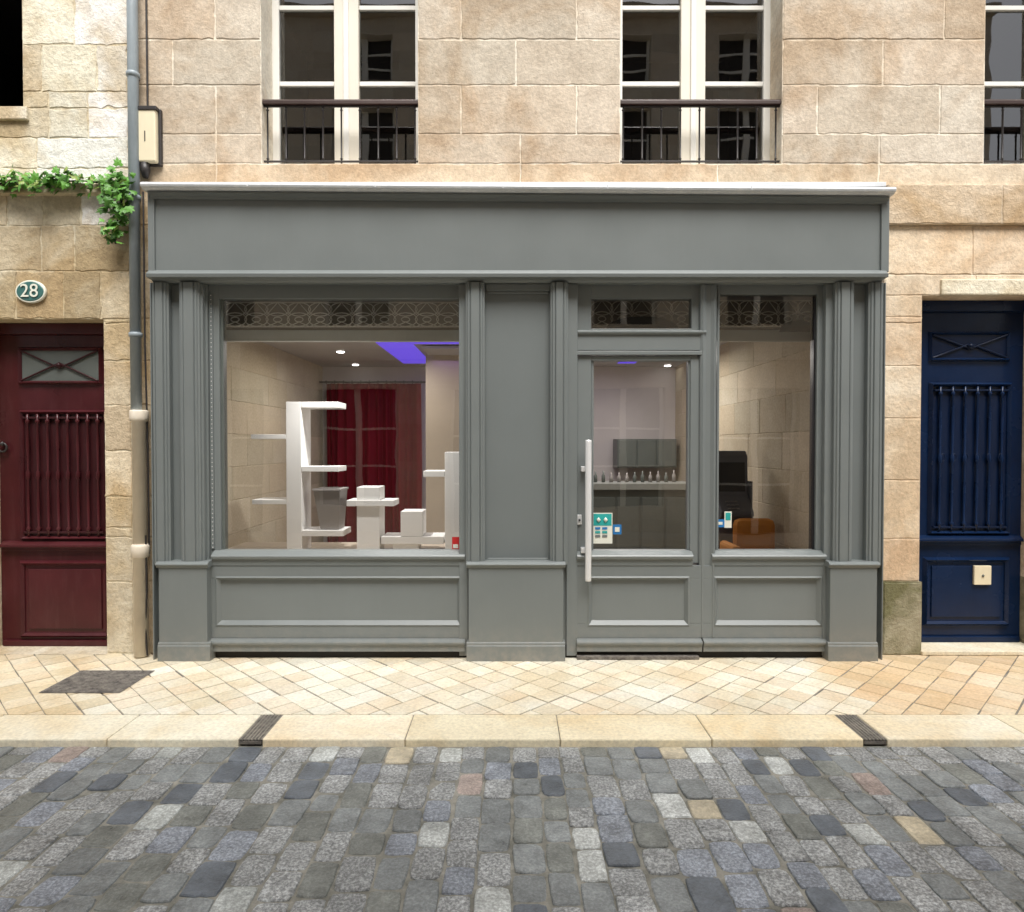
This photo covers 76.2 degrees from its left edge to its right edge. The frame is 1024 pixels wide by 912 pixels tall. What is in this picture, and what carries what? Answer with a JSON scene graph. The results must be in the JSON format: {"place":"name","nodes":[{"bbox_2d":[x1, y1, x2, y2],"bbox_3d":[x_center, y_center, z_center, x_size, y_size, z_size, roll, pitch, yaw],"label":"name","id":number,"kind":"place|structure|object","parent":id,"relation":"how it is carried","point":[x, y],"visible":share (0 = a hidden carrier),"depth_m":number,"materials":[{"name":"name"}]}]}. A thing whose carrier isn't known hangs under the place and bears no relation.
{"place":"outdoors","nodes":[
{"label":"outdoors","id":0,"kind":"place"},
{"bbox_2d":[24,414,104,535],"bbox_3d":[-3.650,0.155,5.331,0.650,0.993,0.003,0,1,0],"label":"grille backing","id":1,"kind":"object","parent":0,"point":[63,479],"visible":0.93,"depth_m":5.33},
{"bbox_2d":[25,414,30,535],"bbox_3d":[-3.935,0.156,5.311,0.034,0.993,0.032,0,1,0],"label":"grille bar","id":2,"kind":"object","parent":1,"relation":"attached to","point":[28,475],"visible":1,"depth_m":5.30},
{"bbox_2d":[35,414,40,535],"bbox_3d":[-3.854,0.156,5.311,0.034,0.993,0.032,0,1,0],"label":"grille bar","id":3,"kind":"object","parent":1,"relation":"attached to","point":[38,475],"visible":1,"depth_m":5.30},
{"bbox_2d":[45,414,50,535],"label":"grille bar","id":4,"kind":"object","parent":1,"relation":"attached to","point":[48,475],"visible":1,"depth_m":5.30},
{"bbox_2d":[55,414,60,535],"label":"grille bar","id":5,"kind":"object","parent":1,"relation":"attached to","point":[58,475],"visible":1,"depth_m":5.30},
{"bbox_2d":[75,414,80,535],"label":"grille bar","id":6,"kind":"object","parent":1,"relation":"attached to","point":[78,474],"visible":1,"depth_m":5.30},
{"bbox_2d":[227,342,322,547],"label":"stone blocks","id":7,"kind":"structure","parent":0,"point":[249,385],"depth_m":7.46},
{"bbox_2d":[0,745,1023,911],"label":"cobbled road","id":8,"kind":"structure","parent":0,"point":[261,828],"depth_m":2.86,"materials":[{"name":"stone"}]},
{"bbox_2d":[0,654,1023,739],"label":"pavement","id":9,"kind":"structure","parent":0,"point":[903,685],"depth_m":4.45,"materials":[{"name":"stone"}]},
{"bbox_2d":[0,645,106,653],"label":"red door threshold","id":10,"kind":"object","parent":9,"relation":"on","point":[53,649],"depth_m":5.25,"materials":[{"name":"stone"}]},
{"bbox_2d":[3,640,106,645],"bbox_3d":[-3.684,1.529,5.342,0.940,0.049,0.029,0,1,0],"label":"kick board","id":11,"kind":"object","parent":10,"relation":"on","point":[54,642],"visible":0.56,"depth_m":5.33,"materials":[{"name":"red paint"}]},
{"bbox_2d":[0,0,133,653],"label":"joint","id":12,"kind":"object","parent":9,"relation":"on","point":[44,320],"visible":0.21,"depth_m":5.10,"materials":[{"name":"concrete"}]},
{"bbox_2d":[0,0,22,105],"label":"room","id":13,"kind":"object","parent":12,"relation":"attached to","point":[11,67],"depth_m":6.72,"materials":[{"name":"black plastic"}]},
{"bbox_2d":[0,106,29,120],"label":"window sill stone","id":14,"kind":"object","parent":12,"relation":"attached to","point":[14,113],"visible":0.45,"depth_m":5.04,"materials":[{"name":"stone"}]},
{"bbox_2d":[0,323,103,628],"bbox_3d":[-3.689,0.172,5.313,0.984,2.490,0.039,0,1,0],"label":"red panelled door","id":15,"kind":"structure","parent":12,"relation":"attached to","point":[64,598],"depth_m":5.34,"materials":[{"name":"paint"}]},
{"bbox_2d":[0,541,105,550],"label":"rail sill","id":16,"kind":"structure","parent":12,"relation":"attached to","point":[52,545],"depth_m":5.30,"materials":[{"name":"red paint"}]},
{"bbox_2d":[19,410,105,539],"bbox_3d":[-3.650,0.156,5.317,0.720,1.063,0.037,0,1,0],"label":"grille moulding","id":17,"kind":"object","parent":16,"relation":"on","point":[22,474],"visible":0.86,"depth_m":5.31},
{"bbox_2d":[0,335,106,644],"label":"leaf","id":18,"kind":"object","parent":12,"relation":"attached to","point":[15,397],"visible":0.2,"depth_m":5.33,"materials":[{"name":"red paint"}]},
{"bbox_2d":[18,347,102,384],"bbox_3d":[-3.674,-0.734,5.304,0.684,0.304,0.032,0,1,0],"label":"transom moulding","id":19,"kind":"object","parent":18,"relation":"attached to","point":[100,366],"visible":1,"depth_m":5.30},
{"bbox_2d":[22,351,98,380],"bbox_3d":[-3.674,-0.734,5.315,0.624,0.244,0.004,0,1,0],"label":"transom glass","id":20,"kind":"object","parent":19,"relation":"in","point":[87,365],"visible":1,"depth_m":5.31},
{"bbox_2d":[20,560,106,636],"bbox_3d":[-3.656,1.170,5.337,0.741,0.633,0.032,0,1,0],"label":"moulding","id":21,"kind":"object","parent":18,"relation":"attached to","point":[23,563],"visible":0.89,"depth_m":5.33,"materials":[{"name":"red paint"}]},
{"bbox_2d":[0,0,133,652],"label":"wall blocks","id":22,"kind":"structure","parent":12,"relation":"attached to","point":[74,67],"depth_m":5.09,"materials":[{"name":"stone"}]},
{"bbox_2d":[15,280,46,302],"bbox_3d":[-3.746,-1.279,5.081,0.236,0.176,0.033,0,1,0],"label":"house number plaque","id":23,"kind":"object","parent":22,"relation":"attached to","point":[30,291],"visible":1,"depth_m":5.07,"materials":[{"name":"green ceramic"}]},
{"bbox_2d":[0,183,104,195],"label":"stone ledge","id":24,"kind":"object","parent":22,"relation":"attached to","point":[65,192],"depth_m":5.03,"materials":[{"name":"stone"}]},
{"bbox_2d":[0,157,140,244],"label":"creeper plant","id":25,"kind":"object","parent":24,"relation":"on","point":[117,189],"visible":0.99,"depth_m":4.94,"materials":[{"name":"green plant"}]},
{"bbox_2d":[39,670,154,692],"bbox_3d":[-2.870,1.563,4.543,0.540,0.013,0.430,0,1,0],"label":"pavement access cover","id":26,"kind":"object","parent":9,"relation":"on","point":[100,681],"visible":1,"depth_m":4.52,"materials":[{"name":"metal"}]},
{"bbox_2d":[126,0,149,657],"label":"drainpipe","id":27,"kind":"object","parent":9,"relation":"on","point":[139,547],"visible":0.98,"depth_m":5.00,"materials":[{"name":"metal"}]},
{"bbox_2d":[142,0,149,655],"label":"wall cable","id":28,"kind":"object","parent":27,"relation":"attached to","point":[147,104],"depth_m":5.05,"materials":[{"name":"metal"}]},
{"bbox_2d":[140,225,152,653],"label":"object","id":29,"kind":"object","parent":9,"relation":"on","point":[145,403],"depth_m":5.11,"materials":[{"name":"stone"}]},
{"bbox_2d":[140,187,152,652],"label":"pier return blocks","id":30,"kind":"structure","parent":29,"relation":"attached to","point":[148,281],"depth_m":5.11,"materials":[{"name":"stone"}]},
{"bbox_2d":[240,715,280,743],"bbox_3d":[-1.465,1.599,3.837,0.122,0.029,0.362,0,1,0],"label":"kerb drain channel","id":31,"kind":"object","parent":9,"relation":"on","point":[251,741],"visible":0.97,"depth_m":3.76,"materials":[{"name":"metal"}]},
{"bbox_2d":[140,182,896,660],"bbox_3d":[0.040,-0.255,5.071,5.638,3.633,0.490,0,1,0],"label":"shopfront","id":32,"kind":"object","parent":9,"relation":"on","point":[524,274],"visible":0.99,"depth_m":4.99,"materials":[{"name":"grey paint"}]},
{"bbox_2d":[208,285,221,554],"bbox_3d":[-2.310,-0.290,5.101,0.096,2.122,0.090,0,1,0],"label":"display window left","id":33,"kind":"structure","parent":32,"relation":"in","point":[213,289],"depth_m":5.06,"materials":[{"name":"grey paint"}]},
{"bbox_2d":[219,285,458,300],"bbox_3d":[-1.333,-1.283,5.083,1.857,0.135,0.090,0,1,0],"label":"display window top","id":34,"kind":"structure","parent":32,"relation":"in","point":[226,292],"depth_m":5.04,"materials":[{"name":"grey paint"}]},
{"bbox_2d":[227,330,458,341],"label":"header beam","id":35,"kind":"structure","parent":32,"relation":"attached to","point":[342,335],"depth_m":5.28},
{"bbox_2d":[226,302,810,329],"bbox_3d":[0.085,-1.232,5.355,5.116,0.423,0.028,0,1,0],"label":"header backing","id":36,"kind":"object","parent":32,"relation":"attached to","point":[455,320],"depth_m":5.34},
{"bbox_2d":[226,300,810,331],"bbox_3d":[0.069,-1.100,5.134,4.688,0.251,0.014,0,1,0],"label":"lace frieze","id":37,"kind":"object","parent":32,"relation":"attached to","point":[652,322],"visible":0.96,"depth_m":5.13,"materials":[{"name":"metal"}]},
{"bbox_2d":[239,182,885,186],"bbox_3d":[0.051,-2.111,5.083,5.714,0.035,0.022,0,1,0],"label":"flashing upstand","id":38,"kind":"object","parent":32,"relation":"on","point":[850,184],"visible":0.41,"depth_m":5.07,"materials":[{"name":"metal"}]},
{"bbox_2d":[593,513,611,543],"bbox_3d":[0.706,0.563,5.092,0.152,0.240,0.036,0,1,0],"label":"window sticker","id":39,"kind":"object","parent":32,"relation":"attached to","point":[602,528],"depth_m":5.09,"materials":[{"name":"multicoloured paper"}]},
{"bbox_2d":[577,356,699,562],"bbox_3d":[0.979,0.029,5.081,0.948,1.600,0.070,0,1,0],"label":"glazed shop door","id":40,"kind":"structure","parent":32,"relation":"in","point":[585,372],"depth_m":5.05,"materials":[{"name":"grey paint"}]},
{"bbox_2d":[580,440,591,581],"bbox_3d":[0.566,0.414,4.993,0.074,1.078,0.118,0,1,0],"label":"door pull handle","id":41,"kind":"object","parent":40,"relation":"attached to","point":[587,470],"visible":1,"depth_m":4.94,"materials":[{"name":"silver metal"}]},
{"bbox_2d":[715,285,719,549],"bbox_3d":[1.595,-0.290,5.101,0.018,2.122,0.090,0,1,0],"label":"window frame","id":42,"kind":"structure","parent":32,"relation":"in","point":[718,286],"depth_m":5.06,"materials":[{"name":"grey paint"}]},
{"bbox_2d":[720,285,816,296],"bbox_3d":[1.981,-1.301,5.083,0.754,0.100,0.090,0,1,0],"label":"side window top","id":43,"kind":"structure","parent":32,"relation":"in","point":[725,290],"depth_m":5.04,"materials":[{"name":"grey paint"}]},
{"bbox_2d":[812,285,823,549],"bbox_3d":[2.413,-0.290,5.101,0.111,2.122,0.090,0,1,0],"label":"window frame","id":44,"kind":"structure","parent":32,"relation":"in","point":[819,296],"depth_m":5.06,"materials":[{"name":"grey paint"}]},
{"bbox_2d":[836,714,885,743],"bbox_3d":[2.035,1.599,3.837,0.122,0.029,0.362,0,1,0],"label":"kerb drain channel","id":45,"kind":"object","parent":9,"relation":"on","point":[873,741],"visible":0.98,"depth_m":3.76,"materials":[{"name":"metal"}]},
{"bbox_2d":[883,583,920,654],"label":"stone plinth","id":46,"kind":"structure","parent":9,"relation":"on","point":[902,618],"depth_m":5.11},
{"bbox_2d":[920,642,1023,654],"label":"blue door threshold","id":47,"kind":"object","parent":9,"relation":"on","point":[972,648],"depth_m":5.17,"materials":[{"name":"stone"}]},
{"bbox_2d":[921,636,1019,641],"bbox_3d":[3.690,1.496,5.341,0.910,0.049,0.029,0,1,0],"label":"kick board","id":48,"kind":"object","parent":47,"relation":"on","point":[970,638],"visible":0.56,"depth_m":5.33,"materials":[{"name":"blue paint"}]},
{"bbox_2d":[1019,576,1023,642],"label":"stone plinth","id":49,"kind":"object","parent":9,"relation":"on","point":[1021,629],"visible":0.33,"depth_m":5.34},
{"bbox_2d":[881,226,1023,580],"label":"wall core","id":50,"kind":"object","parent":49,"relation":"on","point":[970,298],"visible":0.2,"depth_m":5.17,"materials":[{"name":"concrete"}]},
{"bbox_2d":[883,226,1023,580],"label":"wall blocks","id":51,"kind":"structure","parent":50,"relation":"attached to","point":[942,250],"depth_m":5.11,"materials":[{"name":"stone"}]},
{"bbox_2d":[886,185,1023,225],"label":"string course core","id":52,"kind":"object","parent":50,"relation":"on","point":[965,224],"visible":0.2,"depth_m":5.07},
{"bbox_2d":[888,184,1023,223],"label":"string course blocks","id":53,"kind":"structure","parent":52,"relation":"attached to","point":[948,203],"depth_m":5.05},
{"bbox_2d":[919,312,1023,635],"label":"leaf","id":54,"kind":"object","parent":50,"relation":"attached to","point":[1011,370],"visible":0.27,"depth_m":5.33,"materials":[{"name":"blue paint"}]},
{"bbox_2d":[922,557,1008,624],"bbox_3d":[3.714,1.108,5.336,0.709,0.563,0.032,0,1,0],"label":"moulding","id":55,"kind":"object","parent":54,"relation":"attached to","point":[1005,560],"visible":1,"depth_m":5.33,"materials":[{"name":"blue paint"}]},
{"bbox_2d":[928,331,1010,361],"bbox_3d":[3.717,-0.890,5.301,0.662,0.246,0.032,0,1,0],"label":"transom moulding","id":56,"kind":"object","parent":54,"relation":"attached to","point":[930,338],"visible":1,"depth_m":5.30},
{"bbox_2d":[932,335,1005,357],"bbox_3d":[3.717,-0.890,5.312,0.602,0.186,0.004,0,1,0],"label":"transom glass","id":57,"kind":"object","parent":56,"relation":"in","point":[940,346],"visible":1,"depth_m":5.31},
{"bbox_2d":[927,382,1011,534],"bbox_3d":[3.728,0.023,5.315,0.672,1.243,0.037,0,1,0],"label":"grille moulding","id":58,"kind":"object","parent":54,"relation":"attached to","point":[931,385],"visible":1,"depth_m":5.31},
{"bbox_2d":[932,387,1006,530],"bbox_3d":[3.728,0.022,5.329,0.602,1.173,0.003,0,1,0],"label":"grille backing","id":59,"kind":"object","parent":54,"relation":"attached to","point":[970,462],"visible":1,"depth_m":5.33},
{"bbox_2d":[936,386,942,530],"bbox_3d":[3.477,0.023,5.309,0.034,1.173,0.032,0,1,0],"label":"grille bar","id":60,"kind":"object","parent":59,"relation":"attached to","point":[939,456],"visible":1,"depth_m":5.30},
{"bbox_2d":[949,386,954,530],"bbox_3d":[3.577,0.023,5.309,0.034,1.173,0.032,0,1,0],"label":"grille bar","id":61,"kind":"object","parent":59,"relation":"attached to","point":[952,394],"visible":1,"depth_m":5.30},
{"bbox_2d":[961,386,967,530],"bbox_3d":[3.678,0.023,5.309,0.034,1.173,0.032,0,1,0],"label":"grille bar","id":62,"kind":"object","parent":59,"relation":"attached to","point":[964,456],"visible":1,"depth_m":5.30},
{"bbox_2d":[973,386,979,530],"bbox_3d":[3.778,0.023,5.309,0.034,1.173,0.032,0,1,0],"label":"grille bar","id":63,"kind":"object","parent":59,"relation":"attached to","point":[976,460],"visible":1,"depth_m":5.30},
{"bbox_2d":[986,386,991,530],"bbox_3d":[3.878,0.023,5.309,0.034,1.173,0.032,0,1,0],"label":"grille bar","id":64,"kind":"object","parent":59,"relation":"attached to","point":[989,394],"visible":1,"depth_m":5.30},
{"bbox_2d":[998,386,1004,530],"bbox_3d":[3.979,0.023,5.309,0.034,1.173,0.032,0,1,0],"label":"grille bar","id":65,"kind":"object","parent":59,"relation":"attached to","point":[1001,456],"visible":1,"depth_m":5.30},
{"bbox_2d":[919,535,1023,544],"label":"rail sill","id":66,"kind":"structure","parent":50,"relation":"attached to","point":[971,539],"depth_m":5.30,"materials":[{"name":"blue paint"}]},
{"bbox_2d":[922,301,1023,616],"bbox_3d":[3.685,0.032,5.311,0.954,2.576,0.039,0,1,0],"label":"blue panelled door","id":67,"kind":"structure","parent":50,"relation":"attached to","point":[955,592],"depth_m":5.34,"materials":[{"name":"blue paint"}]},
{"bbox_2d":[940,279,1023,295],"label":"blue door lintel","id":68,"kind":"structure","parent":50,"relation":"attached to","point":[977,287],"depth_m":5.08,"materials":[{"name":"stone"}]},
{"bbox_2d":[675,342,809,548],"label":"stone blocks","id":69,"kind":"structure","parent":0,"point":[777,414],"depth_m":6.24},
{"bbox_2d":[719,330,809,341],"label":"header beam","id":70,"kind":"structure","parent":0,"point":[751,336],"depth_m":5.28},
{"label":"floor","id":71,"kind":"structure","parent":0,"visible":0},
{"bbox_2d":[228,542,444,548],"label":"display platform","id":72,"kind":"structure","parent":71,"relation":"on","point":[283,545],"depth_m":6.15,"materials":[{"name":"beige paint"}]},
{"bbox_2d":[251,402,350,548],"bbox_3d":[-1.894,0.184,5.894,0.811,1.326,0.280,0,1,0],"label":"white shelf unit","id":73,"kind":"object","parent":72,"relation":"on","point":[300,468],"visible":0.93,"depth_m":5.76,"materials":[{"name":"paint"}]},
{"bbox_2d":[312,487,348,528],"bbox_3d":[-1.636,0.470,5.895,0.252,0.363,0.288,0,1,0],"label":"grey planter","id":74,"kind":"object","parent":73,"relation":"on","point":[330,502],"visible":1,"depth_m":5.78,"materials":[{"name":"plastic"}]},
{"bbox_2d":[346,486,398,548],"bbox_3d":[-1.253,0.560,5.900,0.424,0.573,0.278,0,1,0],"label":"white display stand","id":75,"kind":"object","parent":72,"relation":"on","point":[370,502],"visible":0.9,"depth_m":5.78,"materials":[{"name":"paint"}]},
{"bbox_2d":[381,509,444,548],"bbox_3d":[-0.880,0.667,5.902,0.552,0.360,0.280,0,1,0],"label":"white display stand","id":76,"kind":"object","parent":72,"relation":"on","point":[413,534],"visible":0.86,"depth_m":5.76,"materials":[{"name":"paint"}]},
{"bbox_2d":[423,452,458,548],"bbox_3d":[-0.598,0.405,5.898,0.368,0.884,0.280,0,1,0],"label":"white display stand","id":77,"kind":"object","parent":72,"relation":"on","point":[450,473],"visible":0.69,"depth_m":5.76,"materials":[{"name":"paint"}]},
{"bbox_2d":[426,353,458,531],"bbox_3d":[-0.836,0.065,8.327,0.492,2.759,0.250,0,1,0],"label":"partition stub","id":78,"kind":"object","parent":71,"relation":"on","point":[442,404],"visible":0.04,"depth_m":8.19,"materials":[{"name":"beige paint"}]},
{"bbox_2d":[322,367,675,541],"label":"back wall","id":79,"kind":"structure","parent":71,"relation":"on","point":[634,402],"depth_m":9.84,"materials":[{"name":"paint"}]},
{"bbox_2d":[319,380,425,541],"bbox_3d":[-2.030,0.136,9.608,1.592,2.493,0.139,0,1,0],"label":"red curtain","id":80,"kind":"object","parent":79,"relation":"hanging from","point":[374,434],"visible":0.81,"depth_m":9.60,"materials":[{"name":"fabric"}]},
{"bbox_2d":[226,297,810,366],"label":"ceiling","id":81,"kind":"structure","parent":79,"relation":"attached to","point":[362,354],"depth_m":8.21,"materials":[{"name":"paint"}]},
{"bbox_2d":[376,342,635,363],"bbox_3d":[0.100,-1.290,8.379,3.300,0.048,1.900,0,1,0],"label":"ceiling light tray","id":82,"kind":"object","parent":81,"relation":"attached to","point":[406,352],"visible":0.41,"depth_m":7.95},
{"bbox_2d":[613,439,676,467],"bbox_3d":[1.951,-0.041,9.631,0.860,0.416,0.400,0,1,0],"label":"wall cabinet","id":83,"kind":"object","parent":79,"relation":"attached to","point":[644,453],"depth_m":9.43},
{"bbox_2d":[618,440,635,465],"bbox_3d":[1.663,-0.038,9.440,0.265,0.378,0.019,0,1,0],"label":"cabinet door","id":84,"kind":"structure","parent":83,"relation":"in","point":[626,448],"depth_m":9.43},
{"bbox_2d":[637,440,655,465],"bbox_3d":[1.946,-0.038,9.440,0.265,0.378,0.019,0,1,0],"label":"cabinet door","id":85,"kind":"structure","parent":83,"relation":"in","point":[646,449],"depth_m":9.43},
{"bbox_2d":[657,440,675,465],"bbox_3d":[2.230,-0.038,9.440,0.265,0.378,0.019,0,1,0],"label":"cabinet door","id":86,"kind":"structure","parent":83,"relation":"in","point":[666,449],"depth_m":9.43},
{"bbox_2d":[593,481,685,548],"bbox_3d":[1.529,0.891,8.492,1.534,1.102,0.550,0,1,0],"label":"bar counter","id":87,"kind":"object","parent":71,"relation":"on","point":[648,515],"visible":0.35,"depth_m":8.24,"materials":[{"name":"laminate"}]},
{"bbox_2d":[718,451,753,548],"bbox_3d":[2.109,0.715,6.308,0.367,1.530,0.410,0,1,0],"label":"upright piano","id":88,"kind":"object","parent":71,"relation":"on","point":[735,491],"visible":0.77,"depth_m":6.26,"materials":[{"name":"black wood"}]},
{"bbox_2d":[720,518,774,548],"bbox_3d":[2.175,1.032,5.909,0.490,0.910,0.380,0,1,0],"label":"orange armchair","id":89,"kind":"object","parent":71,"relation":"on","point":[753,533],"visible":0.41,"depth_m":5.96,"materials":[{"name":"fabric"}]},
{"label":"ground","id":90,"kind":"structure","parent":0,"visible":0},
{"bbox_2d":[0,715,1023,746],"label":"kerb","id":91,"kind":"structure","parent":90,"relation":"on","point":[519,730],"depth_m":3.76,"materials":[{"name":"stone"}]},
{"bbox_3d":[0.000,-2.524,11.358,18.000,8.050,0.200,0,1,0],"label":"building","id":92,"kind":"object","parent":90,"relation":"on","visible":0},
{"bbox_2d":[139,0,1008,186],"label":"joint","id":93,"kind":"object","parent":92,"relation":"attached to","point":[776,59],"visible":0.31,"depth_m":5.09,"materials":[{"name":"concrete"}]},
{"bbox_2d":[272,0,281,163],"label":"frame","id":94,"kind":"object","parent":93,"relation":"on","point":[276,80],"visible":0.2,"depth_m":5.31,"materials":[{"name":"white paint"}]},
{"bbox_2d":[262,99,417,163],"bbox_3d":[-1.339,-2.533,5.127,1.241,0.511,0.060,0,1,0],"label":"window railing","id":95,"kind":"object","parent":93,"relation":"on","point":[339,103],"depth_m":5.12,"materials":[{"name":"metal"}]},
{"bbox_2d":[283,0,414,163],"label":"room","id":96,"kind":"object","parent":93,"relation":"attached to","point":[387,46],"visible":0.18,"depth_m":7.41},
{"bbox_2d":[415,0,417,163],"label":"frame","id":97,"kind":"object","parent":93,"relation":"attached to","point":[416,49],"visible":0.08,"depth_m":5.31,"materials":[{"name":"white paint"}]},
{"bbox_2d":[138,0,1023,185],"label":"wall blocks","id":98,"kind":"structure","parent":93,"relation":"attached to","point":[550,110],"depth_m":5.07,"materials":[{"name":"stone"}]},
{"bbox_2d":[138,106,162,178],"bbox_3d":[-2.797,-2.414,5.036,0.170,0.532,0.081,0,1,0],"label":"electrical junction box","id":99,"kind":"object","parent":98,"relation":"attached to","point":[150,137],"visible":1,"depth_m":5.00,"materials":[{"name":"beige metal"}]},
{"bbox_2d":[622,0,758,163],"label":"room","id":100,"kind":"object","parent":93,"relation":"attached to","point":[650,46],"visible":0.18,"depth_m":7.37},
{"bbox_2d":[620,99,780,163],"bbox_3d":[1.471,-2.533,5.127,1.282,0.511,0.060,0,1,0],"label":"window railing","id":101,"kind":"object","parent":93,"relation":"on","point":[701,103],"depth_m":5.12,"materials":[{"name":"metal"}]},
{"bbox_2d":[760,0,770,163],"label":"frame","id":102,"kind":"object","parent":93,"relation":"attached to","point":[765,72],"visible":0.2,"depth_m":5.31,"materials":[{"name":"white paint"}]},
{"bbox_2d":[984,0,1023,163],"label":"room","id":103,"kind":"object","parent":93,"relation":"attached to","point":[1004,46],"depth_m":6.99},
{"bbox_2d":[984,99,1023,163],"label":"window railing","id":104,"kind":"object","parent":93,"relation":"on","point":[1003,103],"depth_m":5.12,"materials":[{"name":"metal"}]},
{"bbox_3d":[-1.339,-2.306,5.346,1.107,0.050,0.070,0,1,0],"label":"frame bottom","id":105,"kind":"object","parent":93,"relation":"on","visible":0},
{"bbox_2d":[334,0,343,163],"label":"meeting stile","id":106,"kind":"object","parent":105,"relation":"on","point":[338,49],"visible":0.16,"depth_m":5.29,"materials":[{"name":"beige paint"}]},
{"bbox_2d":[349,0,359,163],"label":"meeting stile","id":107,"kind":"object","parent":105,"relation":"on","point":[354,51],"visible":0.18,"depth_m":5.29,"materials":[{"name":"beige paint"}]},
{"bbox_2d":[343,0,348,163],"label":"meeting bead","id":108,"kind":"object","parent":107,"relation":"attached to","point":[346,67],"visible":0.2,"depth_m":5.28,"materials":[{"name":"white paint"}]},
{"bbox_3d":[1.471,-2.306,5.346,1.148,0.050,0.070,0,1,0],"label":"frame bottom","id":109,"kind":"object","parent":93,"relation":"on","visible":0},
{"bbox_2d":[679,0,690,163],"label":"meeting stile","id":110,"kind":"object","parent":109,"relation":"on","point":[685,49],"visible":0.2,"depth_m":5.29,"materials":[{"name":"beige paint"}]},
{"bbox_2d":[696,0,705,163],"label":"meeting stile","id":111,"kind":"object","parent":109,"relation":"on","point":[700,43],"visible":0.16,"depth_m":5.29,"materials":[{"name":"beige paint"}]},
{"bbox_2d":[690,0,696,163],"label":"meeting bead","id":112,"kind":"object","parent":111,"relation":"attached to","point":[693,88],"visible":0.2,"depth_m":5.28,"materials":[{"name":"white paint"}]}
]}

